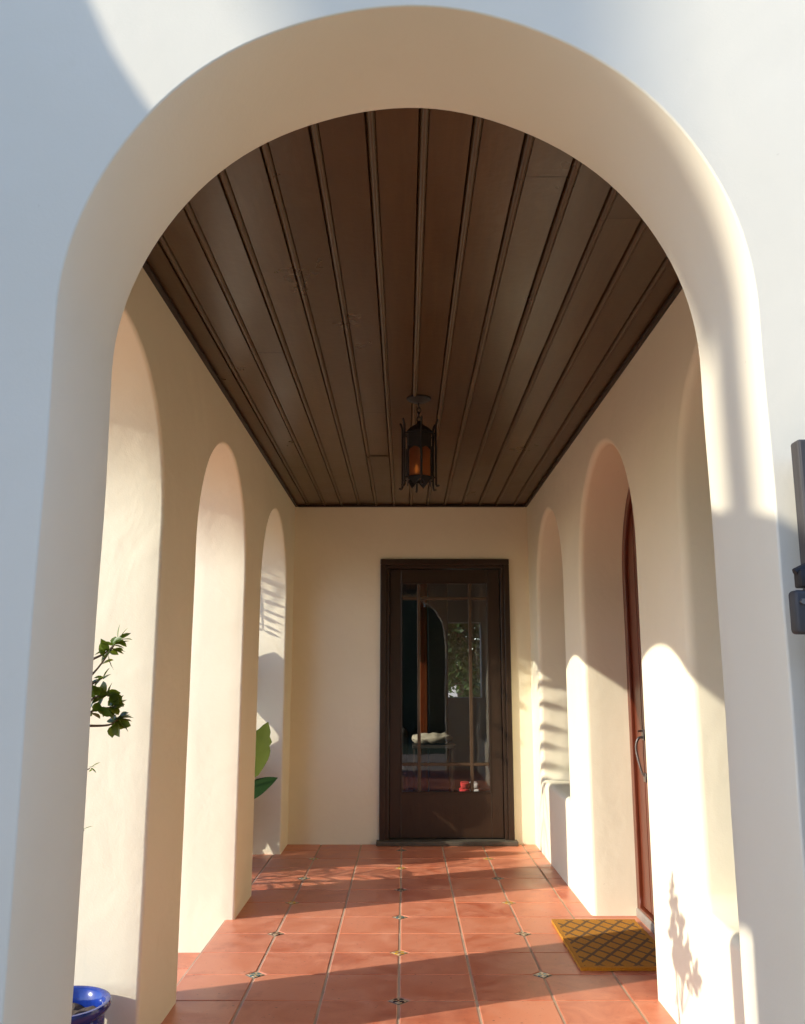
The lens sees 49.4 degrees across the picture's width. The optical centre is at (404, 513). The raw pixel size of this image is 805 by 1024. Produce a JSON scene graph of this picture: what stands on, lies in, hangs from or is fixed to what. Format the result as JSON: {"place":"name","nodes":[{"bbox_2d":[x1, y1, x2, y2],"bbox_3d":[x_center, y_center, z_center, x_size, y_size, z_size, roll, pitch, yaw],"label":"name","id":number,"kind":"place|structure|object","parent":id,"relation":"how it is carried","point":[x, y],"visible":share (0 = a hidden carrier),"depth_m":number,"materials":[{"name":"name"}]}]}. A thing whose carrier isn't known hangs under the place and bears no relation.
{"place":"outdoors","nodes":[
{"label":"outdoors","id":0,"kind":"place"},
{"bbox_2d":[177,953,199,982],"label":"terrace","id":1,"kind":"structure","parent":0,"point":[186,961],"depth_m":4.38,"materials":[{"name":"tile"}]},
{"bbox_2d":[73,985,111,1023],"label":"glazed pot","id":2,"kind":"object","parent":1,"relation":"on","point":[92,1004],"visible":0.38,"depth_m":2.83,"materials":[{"name":"ceramic"}]},
{"bbox_2d":[84,625,132,828],"bbox_3d":[-1.021,1.078,2.397,0.265,1.564,0.474,-4,-12,22],"label":"potted shrub","id":3,"kind":"object","parent":2,"relation":"in","point":[115,704],"visible":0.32,"depth_m":2.63,"materials":[{"name":"green plant"}]},
{"bbox_2d":[254,722,277,798],"bbox_3d":[-1.487,1.630,5.969,0.908,1.757,1.095,6,-12,-29],"label":"broad leaf plant","id":4,"kind":"object","parent":1,"relation":"on","point":[262,755],"depth_m":5.74,"materials":[{"name":"green plant"}]},
{"bbox_2d":[389,727,407,790],"bbox_3d":[-0.485,2.368,8.005,1.030,0.780,0.710,0,-11,0],"label":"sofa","id":5,"kind":"object","parent":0,"point":[404,759],"visible":0.17,"depth_m":8.18,"materials":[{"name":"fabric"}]},
{"bbox_2d":[161,844,676,1023],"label":"porch floor","id":6,"kind":"structure","parent":0,"point":[338,934],"depth_m":4.07,"materials":[{"name":"tile"}]},
{"bbox_2d":[551,919,656,970],"bbox_3d":[0.971,2.028,4.139,0.434,0.016,0.770,0,-11,0],"label":"doormat","id":7,"kind":"object","parent":6,"relation":"on","point":[609,944],"visible":0.93,"depth_m":4.09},
{"bbox_2d":[427,584,448,790],"bbox_3d":[0.340,1.836,9.016,0.200,2.200,0.400,0,-11,0],"label":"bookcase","id":8,"kind":"object","parent":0,"point":[437,664],"visible":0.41,"depth_m":8.84,"materials":[{"name":"black"}]},
{"bbox_2d":[448,686,474,696],"bbox_3d":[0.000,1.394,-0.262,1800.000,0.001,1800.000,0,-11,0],"label":"ground","id":9,"kind":"structure","parent":0,"point":[454,694],"depth_m":83.40,"materials":[{"name":"white"}]},
{"bbox_2d":[75,269,294,1023],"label":"arcade wall","id":10,"kind":"structure","parent":9,"relation":"on","point":[195,592],"depth_m":3.41,"materials":[{"name":"beige paint"}]},
{"bbox_2d":[143,108,683,506],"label":"plank ceiling","id":11,"kind":"structure","parent":10,"relation":"attached to","point":[335,292],"depth_m":3.24,"materials":[{"name":"brown wood"}]},
{"bbox_2d":[399,394,439,492],"bbox_3d":[0.071,-0.355,4.371,0.203,0.470,0.217,0,-11,0],"label":"hanging lantern","id":12,"kind":"object","parent":11,"relation":"hanging from","point":[417,457],"visible":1,"depth_m":4.32,"materials":[{"name":"black metal"}]},
{"bbox_2d":[0,0,804,1023],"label":"front wall","id":13,"kind":"structure","parent":9,"relation":"on","point":[130,130],"depth_m":1.49,"materials":[{"name":"white paint"}]},
{"bbox_2d":[788,439,804,634],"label":"shutter","id":14,"kind":"structure","parent":13,"relation":"attached to","point":[797,606],"depth_m":1.29,"materials":[{"name":"grey paint"}]},
{"bbox_2d":[288,504,535,844],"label":"end wall","id":15,"kind":"structure","parent":9,"relation":"on","point":[340,553],"depth_m":6.92,"materials":[{"name":"beige paint"}]},
{"bbox_2d":[376,559,518,845],"bbox_3d":[0.320,1.445,6.885,1.070,2.179,0.255,0,-11,0],"label":"glazed door","id":16,"kind":"structure","parent":15,"relation":"attached to","point":[471,817],"depth_m":6.80,"materials":[{"name":"brown paint"}]},
{"bbox_2d":[389,570,503,837],"bbox_3d":[0.320,1.463,6.876,0.876,2.058,0.047,0,-11,0],"label":"door leaf","id":17,"kind":"structure","parent":16,"relation":"in","point":[412,814],"depth_m":6.79,"materials":[{"name":"brown paint"}]},
{"bbox_2d":[389,584,489,790],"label":"house block","id":18,"kind":"structure","parent":9,"relation":"on","point":[459,726],"depth_m":10.17,"materials":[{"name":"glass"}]},
{"bbox_2d":[420,584,427,790],"bbox_3d":[0.186,1.646,8.600,0.072,2.380,0.052,0,-11,0],"label":"curtain","id":19,"kind":"object","parent":18,"relation":"hanging from","point":[423,646],"visible":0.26,"depth_m":8.60,"materials":[{"name":"brown fabric"}]},
{"bbox_2d":[412,743,455,790],"bbox_3d":[0.270,2.447,8.046,0.400,0.640,0.280,0,-11,0],"label":"side table","id":20,"kind":"object","parent":18,"relation":"on","point":[451,746],"visible":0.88,"depth_m":7.97,"materials":[{"name":"black wood"}]},
{"bbox_2d":[412,732,452,743],"bbox_3d":[0.255,2.082,8.115,0.380,0.108,0.240,0,-11,0],"label":"cushion","id":21,"kind":"object","parent":20,"relation":"on","point":[433,738],"visible":0.9,"depth_m":8.04,"materials":[{"name":"fabric"}]},
{"bbox_3d":[0.680,2.712,8.195,0.400,0.174,0.390,0,-11,0],"label":"storage bench","id":22,"kind":"object","parent":18,"relation":"on","visible":0},
{"bbox_2d":[459,781,478,790],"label":"folded towels","id":23,"kind":"object","parent":22,"relation":"on","point":[465,785],"visible":0.59,"depth_m":8.12,"materials":[{"name":"red fabric"}]},
{"bbox_2d":[448,623,480,696],"bbox_3d":[0.806,2.229,12.053,2.754,2.950,2.071,-2,-11,12],"label":"leafy tree","id":24,"kind":"object","parent":9,"relation":"on","point":[458,663],"visible":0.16,"depth_m":11.62,"materials":[{"name":"green plant"}]},
{"bbox_2d":[527,287,745,1023],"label":"house wall","id":25,"kind":"structure","parent":9,"relation":"on","point":[642,436],"depth_m":3.55,"materials":[{"name":"beige paint"}]},
{"bbox_2d":[622,488,654,934],"bbox_3d":[1.347,0.825,4.273,0.285,2.475,1.324,0,-11,0],"label":"arched door","id":26,"kind":"structure","parent":25,"relation":"attached to","point":[645,906],"depth_m":4.71,"materials":[{"name":"brown wood"}]},
{"bbox_2d":[628,508,653,915],"bbox_3d":[1.256,0.845,4.269,0.007,2.264,1.080,0,-11,0],"label":"door leaf","id":27,"kind":"structure","parent":26,"relation":"in","point":[648,904],"depth_m":4.67,"materials":[{"name":"brown wood"}]}
]}

